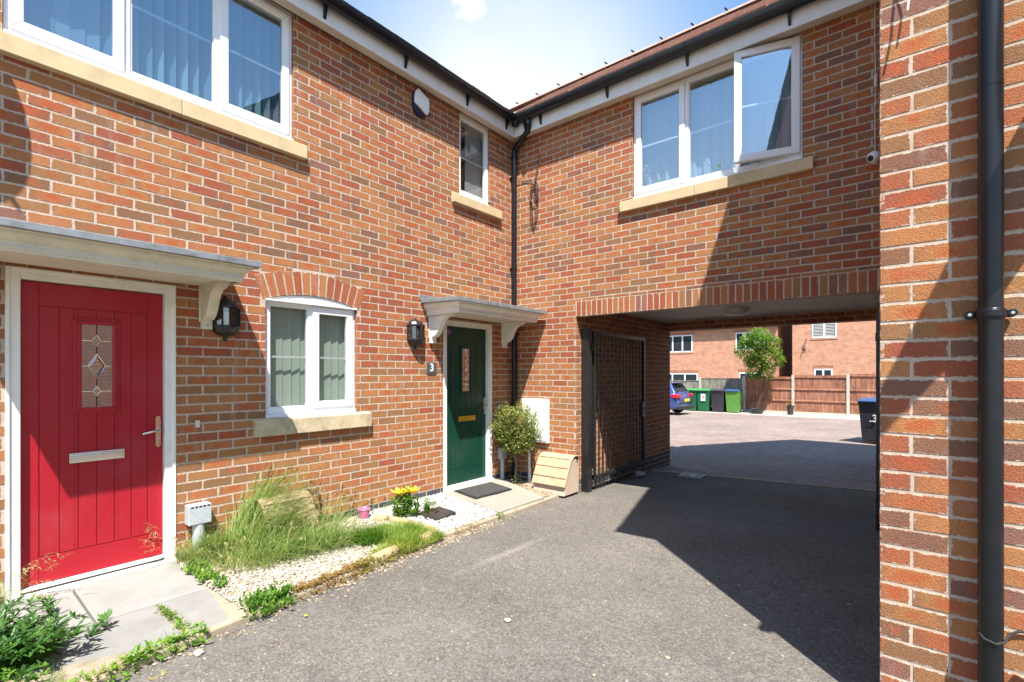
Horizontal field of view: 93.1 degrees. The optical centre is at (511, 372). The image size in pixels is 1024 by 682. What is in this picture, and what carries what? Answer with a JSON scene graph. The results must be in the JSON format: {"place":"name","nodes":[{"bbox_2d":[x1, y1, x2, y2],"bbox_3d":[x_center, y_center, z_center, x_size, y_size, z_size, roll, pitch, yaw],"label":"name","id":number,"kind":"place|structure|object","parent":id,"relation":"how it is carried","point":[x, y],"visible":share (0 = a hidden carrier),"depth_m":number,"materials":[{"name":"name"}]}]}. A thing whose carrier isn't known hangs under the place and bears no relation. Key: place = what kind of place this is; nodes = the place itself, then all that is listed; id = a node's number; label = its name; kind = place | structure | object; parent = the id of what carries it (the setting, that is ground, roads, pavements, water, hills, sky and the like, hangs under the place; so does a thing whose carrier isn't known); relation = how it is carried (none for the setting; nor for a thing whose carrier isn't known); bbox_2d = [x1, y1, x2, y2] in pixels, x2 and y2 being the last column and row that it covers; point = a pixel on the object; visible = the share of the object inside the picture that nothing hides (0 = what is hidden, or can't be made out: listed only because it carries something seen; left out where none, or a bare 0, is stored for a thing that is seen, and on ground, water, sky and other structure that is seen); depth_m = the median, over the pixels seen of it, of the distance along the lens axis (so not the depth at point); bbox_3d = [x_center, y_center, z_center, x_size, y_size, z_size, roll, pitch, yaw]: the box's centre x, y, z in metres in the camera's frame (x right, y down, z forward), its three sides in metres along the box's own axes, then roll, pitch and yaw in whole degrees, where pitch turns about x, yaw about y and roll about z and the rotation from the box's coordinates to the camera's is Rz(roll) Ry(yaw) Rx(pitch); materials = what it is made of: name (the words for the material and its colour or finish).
{"place":"outdoors","nodes":[
{"label":"outdoors","id":0,"kind":"place"},
{"bbox_2d":[0,478,547,681],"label":"planting bed","id":1,"kind":"object","parent":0,"point":[231,609],"visible":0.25,"depth_m":2.93,"materials":[{"name":"beige gravel"}]},
{"bbox_2d":[0,645,66,681],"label":"leafy weed","id":2,"kind":"object","parent":1,"relation":"on","point":[10,671],"visible":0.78,"depth_m":2.25,"materials":[{"name":"green plant"}]},
{"bbox_2d":[0,551,73,609],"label":"wild grass clump","id":3,"kind":"object","parent":1,"relation":"on","point":[18,590],"visible":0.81,"depth_m":2.92,"materials":[{"name":"plant"}]},
{"bbox_2d":[0,588,93,642],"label":"paving slab","id":4,"kind":"structure","parent":1,"relation":"on","point":[68,602],"depth_m":2.91,"materials":[{"name":"concrete"}]},
{"bbox_2d":[0,592,113,681],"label":"leafy weed","id":5,"kind":"object","parent":1,"relation":"on","point":[17,645],"visible":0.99,"depth_m":2.41,"materials":[{"name":"green plant"}]},
{"bbox_2d":[18,605,181,675],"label":"paving slab","id":6,"kind":"structure","parent":1,"relation":"on","point":[128,632],"depth_m":2.61,"materials":[{"name":"grey concrete"}]},
{"bbox_2d":[73,561,206,623],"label":"paving slab","id":7,"kind":"structure","parent":1,"relation":"on","point":[130,592],"depth_m":3.16,"materials":[{"name":"concrete"}]},
{"bbox_2d":[141,523,193,562],"bbox_3d":[-2.460,1.285,3.597,0.548,0.363,0.462,0,0,39],"label":"wild grass clump","id":8,"kind":"object","parent":1,"relation":"on","point":[179,554],"visible":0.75,"depth_m":3.60,"materials":[{"name":"green plant"}]},
{"bbox_2d":[154,600,191,633],"bbox_3d":[-1.968,1.404,2.801,0.460,0.046,0.103,0,0,39],"label":"leafy weed","id":9,"kind":"object","parent":1,"relation":"on","point":[170,614],"visible":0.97,"depth_m":2.81,"materials":[{"name":"green plant"}]},
{"bbox_2d":[158,589,228,634],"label":"paving slab","id":10,"kind":"structure","parent":1,"relation":"on","point":[201,606],"depth_m":2.93,"materials":[{"name":"grey concrete"}]},
{"bbox_2d":[182,555,231,586],"bbox_3d":[-2.148,1.364,3.363,0.715,0.124,0.206,0,0,39],"label":"leafy weed","id":11,"kind":"object","parent":1,"relation":"on","point":[201,573],"visible":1,"depth_m":3.34,"materials":[{"name":"green plant"}]},
{"bbox_2d":[234,580,297,619],"bbox_3d":[-1.465,1.357,2.919,0.319,0.147,0.358,0,0,39],"label":"leafy weed","id":12,"kind":"object","parent":1,"relation":"on","point":[261,598],"visible":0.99,"depth_m":2.90,"materials":[{"name":"green plant"}]},
{"bbox_2d":[158,447,388,576],"bbox_3d":[-1.839,1.069,3.942,1.626,0.933,1.430,0,0,-2],"label":"wild grass clump","id":13,"kind":"object","parent":1,"relation":"on","point":[248,539],"visible":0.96,"depth_m":3.83,"materials":[{"name":"green plant"}]},
{"bbox_2d":[253,490,318,545],"bbox_3d":[-1.936,1.289,4.160,0.383,0.470,0.442,0,0,39],"label":"gas meter housing","id":14,"kind":"object","parent":1,"relation":"on","point":[289,501],"visible":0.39,"depth_m":4.13,"materials":[{"name":"plastic"}]},
{"bbox_2d":[174,515,408,610],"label":"cream gravel","id":15,"kind":"structure","parent":1,"relation":"on","point":[277,575],"depth_m":3.47,"materials":[{"name":"beige gravel"}]},
{"bbox_2d":[333,521,391,546],"bbox_3d":[-1.286,1.397,4.087,0.639,0.287,0.535,0,0,-12],"label":"grass patch","id":16,"kind":"object","parent":1,"relation":"on","point":[365,535],"visible":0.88,"depth_m":4.04,"materials":[{"name":"green plant"}]},
{"bbox_2d":[357,507,370,518],"bbox_3d":[-1.462,1.389,4.793,0.132,0.100,0.129,0,0,39],"label":"plastic pot","id":17,"kind":"object","parent":1,"relation":"on","point":[362,513],"visible":0.95,"depth_m":4.76,"materials":[{"name":"pink plastic"}]},
{"bbox_2d":[320,482,411,524],"bbox_3d":[-1.526,1.251,4.957,0.398,0.389,1.425,0,0,30],"label":"wild grass clump","id":18,"kind":"object","parent":1,"relation":"on","point":[351,506],"visible":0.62,"depth_m":4.74,"materials":[{"name":"green plant"}]},
{"bbox_2d":[373,514,389,520],"bbox_3d":[-1.271,1.428,4.728,0.159,0.094,0.093,0,0,16],"label":"edging log","id":19,"kind":"object","parent":1,"relation":"on","point":[377,517],"visible":0.57,"depth_m":4.70,"materials":[{"name":"wood"}]},
{"bbox_2d":[389,516,411,525],"bbox_3d":[-1.066,1.430,4.631,0.267,0.093,0.092,0,0,32],"label":"edging log","id":20,"kind":"object","parent":1,"relation":"on","point":[391,518],"visible":0.38,"depth_m":4.62,"materials":[{"name":"wood"}]},
{"bbox_2d":[359,515,446,557],"bbox_3d":[-1.062,1.384,4.138,0.827,0.164,0.997,0,0,39],"label":"grass patch","id":21,"kind":"object","parent":1,"relation":"on","point":[415,532],"visible":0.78,"depth_m":4.17,"materials":[{"name":"green plant"}]},
{"bbox_2d":[411,521,435,528],"bbox_3d":[-0.822,1.432,4.455,0.306,0.090,0.092,0,0,39],"label":"edging log","id":22,"kind":"object","parent":1,"relation":"on","point":[423,524],"visible":0.24,"depth_m":4.44,"materials":[{"name":"wood"}]},
{"bbox_2d":[420,528,437,541],"bbox_3d":[-0.728,1.431,4.229,0.088,0.093,0.226,0,0,21],"label":"edging log","id":23,"kind":"object","parent":1,"relation":"on","point":[426,534],"visible":0.39,"depth_m":4.20,"materials":[{"name":"wood"}]},
{"bbox_2d":[417,506,455,520],"bbox_3d":[-0.754,1.442,4.942,0.336,0.054,0.344,0,0,39],"label":"drain cover","id":24,"kind":"object","parent":1,"relation":"on","point":[437,513],"visible":0.82,"depth_m":4.90,"materials":[{"name":"black plastic"}]},
{"bbox_2d":[443,478,519,502],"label":"paving slab","id":25,"kind":"structure","parent":1,"relation":"on","point":[499,481],"depth_m":5.84,"materials":[{"name":"grey concrete"}]},
{"bbox_2d":[454,482,511,498],"bbox_3d":[-0.344,1.423,5.910,0.466,0.014,0.708,0,0,43],"label":"door mat","id":26,"kind":"object","parent":25,"relation":"on","point":[483,490],"depth_m":5.85,"materials":[{"name":"rubber"}]},
{"bbox_2d":[471,494,525,512],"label":"paving slab","id":27,"kind":"structure","parent":1,"relation":"on","point":[498,503],"depth_m":5.36,"materials":[{"name":"white concrete"}]},
{"bbox_2d":[488,400,542,484],"bbox_3d":[0.071,0.932,6.433,0.759,1.179,0.756,0,0,39],"label":"clipped bush","id":28,"kind":"object","parent":1,"relation":"on","point":[517,446],"visible":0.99,"depth_m":6.33,"materials":[{"name":"green plant"}]},
{"bbox_2d":[497,487,543,504],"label":"paving slab","id":29,"kind":"structure","parent":1,"relation":"on","point":[524,495],"depth_m":5.70,"materials":[{"name":"white concrete"}]},
{"bbox_2d":[504,478,552,496],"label":"tan gravel","id":30,"kind":"structure","parent":1,"relation":"on","point":[529,486],"depth_m":6.29,"materials":[{"name":"beige gravel"}]},
{"bbox_2d":[528,440,530,481],"bbox_3d":[0.239,1.219,6.625,0.042,0.640,0.042,0,0,39],"label":"waste pipe","id":31,"kind":"object","parent":1,"relation":"on","point":[529,466],"visible":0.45,"depth_m":6.61,"materials":[{"name":"white plastic"}]},
{"bbox_2d":[532,452,578,496],"bbox_3d":[0.562,1.269,6.174,0.512,0.470,0.383,0,0,39],"label":"gas meter housing","id":32,"kind":"object","parent":1,"relation":"on","point":[557,473],"visible":0.98,"depth_m":6.07,"materials":[{"name":"plastic"}]},
{"bbox_2d":[369,492,498,531],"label":"white gravel","id":33,"kind":"structure","parent":0,"point":[458,519],"depth_m":5.00,"materials":[{"name":"white gravel"}]},
{"bbox_2d":[388,483,437,516],"bbox_3d":[-1.010,1.285,4.897,0.534,0.326,0.362,0,0,-19],"label":"lily plant","id":34,"kind":"object","parent":33,"relation":"on","point":[406,504],"visible":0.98,"depth_m":4.85,"materials":[{"name":"green plant"}]},
{"bbox_2d":[111,471,879,681],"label":"driveway","id":35,"kind":"structure","parent":0,"point":[614,642],"depth_m":3.00,"materials":[{"name":"grey asphalt"}]},
{"bbox_2d":[58,654,134,681],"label":"leafy weed","id":36,"kind":"object","parent":35,"relation":"on","point":[102,670],"visible":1,"depth_m":2.20,"materials":[{"name":"green plant"}]},
{"bbox_2d":[149,670,166,679],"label":"dry leaf","id":37,"kind":"object","parent":35,"relation":"on","point":[163,672],"visible":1,"depth_m":2.25,"materials":[{"name":"beige plant"}]},
{"bbox_2d":[108,621,210,681],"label":"leafy weed","id":38,"kind":"object","parent":35,"relation":"on","point":[167,640],"visible":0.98,"depth_m":2.41,"materials":[{"name":"green plant"}]},
{"bbox_2d":[193,649,203,656],"bbox_3d":[-1.574,1.406,2.436,0.052,0.030,0.043,0,0,29],"label":"pebble","id":39,"kind":"object","parent":35,"relation":"on","point":[198,652],"visible":1,"depth_m":2.42,"materials":[{"name":"white stone"}]},
{"bbox_2d":[76,493,561,681],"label":"kerb","id":40,"kind":"structure","parent":35,"relation":"on","point":[226,625],"depth_m":2.80,"materials":[{"name":"concrete"}]},
{"bbox_2d":[289,558,373,601],"bbox_3d":[-1.223,1.405,3.341,0.241,0.090,0.648,0,0,33],"label":"sedum mat","id":41,"kind":"object","parent":40,"relation":"on","point":[343,570],"visible":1,"depth_m":3.31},
{"bbox_2d":[370,545,398,562],"bbox_3d":[-0.986,1.412,3.763,0.094,0.093,0.249,0,0,30],"label":"edging log","id":42,"kind":"object","parent":40,"relation":"on","point":[387,552],"visible":0.77,"depth_m":3.73,"materials":[{"name":"wood"}]},
{"bbox_2d":[355,540,420,573],"bbox_3d":[-0.962,1.411,3.777,0.262,0.107,0.683,0,0,33],"label":"sedum mat","id":43,"kind":"object","parent":40,"relation":"on","point":[385,563],"visible":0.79,"depth_m":3.70,"materials":[{"name":"brown plant"}]},
{"bbox_2d":[455,518,480,533],"bbox_3d":[-0.402,1.438,4.558,0.163,0.093,0.391,0,0,39],"label":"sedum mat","id":44,"kind":"object","parent":40,"relation":"on","point":[464,529],"visible":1,"depth_m":4.53,"materials":[{"name":"beige plant"}]},
{"bbox_2d":[119,498,849,680],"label":"loose stones","id":45,"kind":"object","parent":35,"relation":"on","point":[418,552],"visible":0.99,"depth_m":3.44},
{"bbox_2d":[635,471,644,477],"bbox_3d":[1.955,1.560,7.420,0.177,0.115,0.175,0,0,-29],"label":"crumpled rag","id":46,"kind":"object","parent":35,"relation":"on","point":[640,474],"visible":0.97,"depth_m":7.36,"materials":[{"name":"grey fabric"}]},
{"bbox_2d":[483,0,879,492],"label":"archway house","id":47,"kind":"structure","parent":35,"relation":"on","point":[784,236],"depth_m":5.53,"materials":[{"name":"brick"}]},
{"bbox_2d":[522,398,548,442],"bbox_3d":[0.314,0.644,6.589,0.456,0.590,0.052,0,0,39],"label":"meter box","id":48,"kind":"object","parent":47,"relation":"attached to","point":[541,406],"visible":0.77,"depth_m":6.50,"materials":[{"name":"white plastic"}]},
{"bbox_2d":[522,400,545,440],"bbox_3d":[0.305,0.644,6.577,0.402,0.530,0.022,0,0,39],"label":"door","id":49,"kind":"structure","parent":48,"relation":"in","point":[540,406],"depth_m":6.52,"materials":[{"name":"white plastic"}]},
{"bbox_2d":[582,329,648,492],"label":"steel gate","id":50,"kind":"structure","parent":47,"relation":"attached to","point":[589,474],"depth_m":6.58,"materials":[{"name":"black metal"}]},
{"bbox_2d":[643,163,669,182],"bbox_3d":[1.683,-2.260,5.655,0.320,0.398,0.181,0,0,39],"label":"potted orchid","id":51,"kind":"object","parent":47,"relation":"in","point":[649,170],"visible":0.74,"depth_m":5.69,"materials":[{"name":"white plant"}]},
{"bbox_2d":[643,53,790,186],"bbox_3d":[2.217,-2.631,5.317,1.690,1.140,0.056,0,0,39],"label":"net curtain","id":52,"kind":"object","parent":47,"relation":"hanging from","point":[766,126],"visible":0.54,"depth_m":5.27,"materials":[{"name":"white fabric"}]},
{"bbox_2d":[633,34,801,198],"bbox_3d":[2.081,-2.652,5.153,1.731,1.211,0.235,0,0,39],"label":"window","id":53,"kind":"structure","parent":47,"relation":"in","point":[793,152],"depth_m":5.03,"materials":[{"name":"white plastic"}]},
{"bbox_2d":[704,146,732,172],"bbox_3d":[2.242,-2.256,5.237,0.271,0.391,0.169,0,0,63],"label":"potted orchid","id":54,"kind":"object","parent":47,"relation":"in","point":[719,167],"visible":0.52,"depth_m":5.19,"materials":[{"name":"white plant"}]},
{"bbox_2d":[724,307,750,315],"bbox_3d":[3.116,-0.843,6.716,0.340,0.100,0.340,0,0,39],"label":"bulkhead light","id":55,"kind":"object","parent":47,"relation":"attached to","point":[736,311],"visible":1,"depth_m":6.61,"materials":[{"name":"white plastic"}]},
{"bbox_2d":[867,2,879,164],"bbox_3d":[3.154,-2.543,4.226,0.101,1.436,0.142,0,0,39],"label":"security camera","id":56,"kind":"object","parent":47,"relation":"attached to","point":[873,157],"visible":0.98,"depth_m":4.26,"materials":[{"name":"white plastic"}]},
{"bbox_2d":[678,472,705,478],"bbox_3d":[2.824,1.615,7.585,0.380,0.066,0.480,0,0,39],"label":"manhole cover","id":57,"kind":"object","parent":35,"relation":"on","point":[692,475],"visible":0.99,"depth_m":7.52,"materials":[{"name":"grey metal"}]},
{"bbox_2d":[652,469,875,491],"bbox_3d":[3.733,1.623,7.241,3.244,0.074,0.099,0,0,31],"label":"kerb strip","id":58,"kind":"object","parent":35,"relation":"on","point":[818,485],"visible":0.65,"depth_m":7.11,"materials":[{"name":"concrete"}]},
{"bbox_2d":[879,0,1023,681],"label":"corner house","id":59,"kind":"structure","parent":35,"relation":"on","point":[928,365],"depth_m":1.86,"materials":[{"name":"brick"}]},
{"bbox_2d":[874,310,879,531],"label":"steel gate","id":60,"kind":"structure","parent":59,"relation":"attached to","point":[877,413],"depth_m":4.51,"materials":[{"name":"black metal"}]},
{"bbox_2d":[963,0,1017,681],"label":"downpipe","id":61,"kind":"object","parent":59,"relation":"attached to","point":[991,313],"visible":1,"depth_m":1.70,"materials":[{"name":"black plastic"}]},
{"bbox_2d":[976,629,1023,645],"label":"looped cable","id":62,"kind":"object","parent":61,"relation":"attached to","point":[1005,641],"visible":1,"depth_m":1.71,"materials":[{"name":"plastic"}]},
{"bbox_2d":[344,0,749,107],"label":"sky","id":63,"kind":"structure","parent":0,"point":[512,51],"materials":[{"name":"blue"}]},
{"bbox_2d":[670,325,791,379],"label":"brick house","id":64,"kind":"structure","parent":0,"point":[696,355],"depth_m":32.25,"materials":[{"name":"brick"}]},
{"bbox_2d":[670,332,693,353],"bbox_3d":[11.489,-2.078,33.628,2.210,1.475,0.070,0,0,39],"label":"window","id":65,"kind":"structure","parent":64,"relation":"in","point":[679,344],"depth_m":33.45,"materials":[{"name":"white plastic"}]},
{"bbox_2d":[670,370,697,379],"bbox_3d":[11.547,0.347,33.581,2.760,1.065,0.070,0,0,39],"label":"window","id":66,"kind":"structure","parent":64,"relation":"in","point":[682,374],"depth_m":33.32,"materials":[{"name":"white plastic"}]},
{"bbox_2d":[735,328,765,351],"bbox_3d":[15.078,-2.078,30.711,1.860,1.455,0.070,0,0,39],"label":"window","id":67,"kind":"structure","parent":64,"relation":"in","point":[738,338],"depth_m":30.89,"materials":[{"name":"white plastic"}]},
{"bbox_2d":[738,369,762,377],"bbox_3d":[15.117,0.397,30.679,1.560,1.265,0.070,0,0,39],"label":"window","id":68,"kind":"structure","parent":64,"relation":"in","point":[741,375],"depth_m":30.94,"materials":[{"name":"white plastic"}]},
{"bbox_2d":[670,409,859,419],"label":"pavement","id":69,"kind":"structure","parent":0,"point":[816,416],"depth_m":21.35,"materials":[{"name":"concrete"}]},
{"bbox_2d":[686,388,698,410],"bbox_3d":[8.985,1.324,24.134,0.610,1.100,0.816,0,0,36],"label":"wheelie bin","id":70,"kind":"object","parent":69,"relation":"on","point":[694,397],"visible":0.47,"depth_m":23.80,"materials":[{"name":"plastic"}]},
{"bbox_2d":[696,389,711,410],"bbox_3d":[9.446,1.324,23.759,0.610,1.100,0.816,0,0,36],"label":"wheelie bin","id":71,"kind":"object","parent":69,"relation":"on","point":[704,400],"visible":0.93,"depth_m":23.50,"materials":[{"name":"plastic"}]},
{"bbox_2d":[670,378,742,408],"bbox_3d":[8.828,1.139,25.478,6.310,1.800,0.115,0,0,39],"label":"wooden fence","id":72,"kind":"object","parent":69,"relation":"on","point":[718,383],"visible":0.28,"depth_m":24.33,"materials":[{"name":"grey wood"}]},
{"bbox_2d":[710,389,726,411],"bbox_3d":[9.994,1.324,23.352,0.610,1.100,0.816,0,0,41],"label":"wheelie bin","id":73,"kind":"object","parent":69,"relation":"on","point":[718,398],"visible":0.81,"depth_m":23.11,"materials":[{"name":"plastic"}]},
{"bbox_2d":[725,389,742,412],"bbox_3d":[10.511,1.324,22.958,0.610,1.100,0.816,0,0,41],"label":"wheelie bin","id":74,"kind":"object","parent":69,"relation":"on","point":[733,400],"visible":1,"depth_m":22.74,"materials":[{"name":"plastic"}]},
{"bbox_2d":[733,327,785,413],"bbox_3d":[11.347,-0.152,22.271,2.278,4.062,1.891,0,0,39],"label":"potted tree","id":75,"kind":"object","parent":69,"relation":"on","point":[763,349],"visible":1,"depth_m":22.08,"materials":[{"name":"green plant"}]},
{"bbox_2d":[787,401,794,414],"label":"potted plant","id":76,"kind":"object","parent":69,"relation":"on","point":[790,408],"visible":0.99,"depth_m":21.65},
{"bbox_2d":[743,374,875,416],"bbox_3d":[14.415,1.014,20.809,8.350,2.050,0.115,0,0,39],"label":"wooden fence","id":77,"kind":"object","parent":69,"relation":"on","point":[832,395],"visible":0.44,"depth_m":21.62,"materials":[{"name":"brown wood"}]},
{"bbox_2d":[656,411,875,489],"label":"paved yard","id":78,"kind":"structure","parent":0,"point":[829,451],"depth_m":10.71,"materials":[{"name":"grey brick"}]},
{"bbox_2d":[0,0,647,604],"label":"terraced house","id":79,"kind":"structure","parent":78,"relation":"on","point":[338,190],"depth_m":4.03,"materials":[{"name":"brick"}]},
{"bbox_2d":[5,265,176,603],"bbox_3d":[-2.868,0.397,3.361,0.145,2.124,0.903,0,0,39],"label":"front door","id":80,"kind":"structure","parent":79,"relation":"in","point":[90,373],"depth_m":3.33,"materials":[{"name":"red paint"}]},
{"bbox_2d":[0,217,261,329],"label":"door canopy","id":81,"kind":"object","parent":79,"relation":"attached to","point":[213,276],"visible":1,"depth_m":3.07,"materials":[{"name":"beige plastic"}]},
{"bbox_2d":[2,0,292,139],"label":"window","id":82,"kind":"structure","parent":79,"relation":"in","point":[120,63],"depth_m":3.93,"materials":[{"name":"white plastic"}]},
{"bbox_2d":[24,0,278,122],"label":"vertical blind","id":83,"kind":"object","parent":79,"relation":"hanging from","point":[253,35],"visible":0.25,"depth_m":3.87,"materials":[{"name":"fabric"}]},
{"bbox_2d":[195,420,199,427],"bbox_3d":[-2.464,0.399,3.801,0.016,0.056,0.031,0,0,39],"label":"bell push","id":84,"kind":"object","parent":79,"relation":"attached to","point":[197,423],"visible":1,"depth_m":3.79,"materials":[{"name":"beige plastic"}]},
{"bbox_2d":[185,501,211,549],"bbox_3d":[-2.439,1.238,3.768,0.097,0.442,0.158,0,0,39],"label":"cable cabinet","id":85,"kind":"object","parent":79,"relation":"attached to","point":[197,517],"visible":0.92,"depth_m":3.73,"materials":[{"name":"grey plastic"}]},
{"bbox_2d":[212,296,240,340],"bbox_3d":[-2.300,-0.444,3.921,0.123,0.377,0.232,0,0,39],"label":"wall lantern","id":86,"kind":"object","parent":79,"relation":"attached to","point":[225,326],"depth_m":3.91,"materials":[{"name":"black paint"}]},
{"bbox_2d":[271,307,343,406],"bbox_3d":[-1.961,-0.116,4.631,0.022,1.010,0.968,0,0,39],"label":"vertical blind","id":87,"kind":"object","parent":79,"relation":"hanging from","point":[287,339],"visible":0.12,"depth_m":4.56,"materials":[{"name":"white fabric"}]},
{"bbox_2d":[265,300,355,417],"bbox_3d":[-1.895,-0.129,4.590,0.088,1.048,0.896,0,0,39],"label":"window","id":88,"kind":"structure","parent":79,"relation":"in","point":[312,406],"depth_m":4.57,"materials":[{"name":"white plastic"}]},
{"bbox_2d":[307,490,322,523],"bbox_3d":[-1.837,1.254,4.515,0.152,0.336,0.089,0,0,5],"label":"pipe stub","id":89,"kind":"object","parent":79,"relation":"attached to","point":[319,499],"visible":0.57,"depth_m":4.49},
{"bbox_2d":[407,317,424,349],"bbox_3d":[-1.057,-0.444,5.449,0.123,0.377,0.232,0,0,39],"label":"wall lantern","id":90,"kind":"object","parent":79,"relation":"attached to","point":[415,334],"depth_m":5.42,"materials":[{"name":"black paint"}]},
{"bbox_2d":[412,88,428,117],"bbox_3d":[-1.039,-3.071,5.518,0.062,0.304,0.224,0,0,39],"label":"alarm box","id":91,"kind":"object","parent":79,"relation":"attached to","point":[420,103],"visible":1,"depth_m":5.49,"materials":[{"name":"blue plastic"}]},
{"bbox_2d":[427,362,435,373],"bbox_3d":[-0.940,-0.059,5.673,0.012,0.132,0.145,0,0,39],"label":"house number plate","id":92,"kind":"object","parent":79,"relation":"attached to","point":[431,367],"visible":1,"depth_m":5.67,"materials":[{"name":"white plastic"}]},
{"bbox_2d":[443,320,493,491],"bbox_3d":[-0.569,0.407,6.189,0.145,2.104,0.881,0,0,39],"label":"front door","id":93,"kind":"structure","parent":79,"relation":"in","point":[467,353],"depth_m":6.22,"materials":[{"name":"green paint"}]},
{"bbox_2d":[465,124,481,197],"bbox_3d":[-0.511,-2.726,6.417,0.008,1.030,0.320,0,0,39],"label":"roller blind","id":94,"kind":"object","parent":79,"relation":"attached to","point":[473,154],"visible":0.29,"depth_m":6.41,"materials":[{"name":"fabric"}]},
{"bbox_2d":[459,113,488,205],"bbox_3d":[-0.514,-2.737,6.290,0.088,1.041,0.566,0,0,39],"label":"window","id":95,"kind":"structure","parent":79,"relation":"in","point":[484,199],"depth_m":6.42,"materials":[{"name":"white plastic"}]},
{"bbox_2d":[419,294,546,347],"bbox_3d":[-0.290,-0.623,5.999,0.622,0.555,1.680,0,0,39],"label":"door canopy","id":96,"kind":"object","parent":79,"relation":"attached to","point":[511,319],"visible":1,"depth_m":5.64,"materials":[{"name":"plastic"}]},
{"bbox_2d":[498,448,505,479],"bbox_3d":[-0.134,1.264,6.626,0.070,0.490,0.110,0,0,39],"label":"cable termination","id":97,"kind":"object","parent":79,"relation":"attached to","point":[501,455],"visible":0.67,"depth_m":6.59,"materials":[{"name":"grey plastic"}]},
{"bbox_2d":[510,119,530,478],"bbox_3d":[0.127,-0.913,6.627,0.114,4.905,0.490,0,0,-29],"label":"downpipe","id":98,"kind":"object","parent":79,"relation":"attached to","point":[517,145],"visible":0.91,"depth_m":6.74,"materials":[{"name":"black plastic"}]},
{"bbox_2d":[517,153,539,228],"bbox_3d":[0.184,-2.472,6.693,0.479,1.019,0.040,0,0,39],"label":"cable coil","id":99,"kind":"object","parent":79,"relation":"attached to","point":[536,196],"visible":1,"depth_m":6.58,"materials":[{"name":"black plastic"}]},
{"bbox_2d":[670,382,693,412],"bbox_3d":[6.198,1.130,22.953,4.260,1.465,1.827,0,0,41],"label":"parked car","id":100,"kind":"object","parent":78,"relation":"on","point":[680,397],"visible":0.35,"depth_m":21.40,"materials":[{"name":"blue paint"}]},
{"bbox_2d":[858,397,875,442],"bbox_3d":[8.868,1.160,11.729,0.816,1.100,0.610,0,0,-34],"label":"wheelie bin","id":101,"kind":"object","parent":78,"relation":"on","point":[867,407],"visible":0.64,"depth_m":11.64,"materials":[{"name":"plastic"}]},
{"bbox_2d":[792,321,875,374],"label":"brick house","id":102,"kind":"structure","parent":0,"point":[844,348],"depth_m":27.80,"materials":[{"name":"brick"}]},
{"bbox_2d":[813,365,832,374],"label":"window","id":103,"kind":"structure","parent":102,"relation":"in","point":[822,369],"depth_m":28.12,"materials":[{"name":"white plastic"}]},
{"bbox_2d":[810,323,837,339],"bbox_3d":[18.107,-2.688,28.120,1.370,1.475,0.070,0,0,39],"label":"window","id":104,"kind":"structure","parent":102,"relation":"in","point":[827,330],"depth_m":28.08,"materials":[{"name":"white plastic"}]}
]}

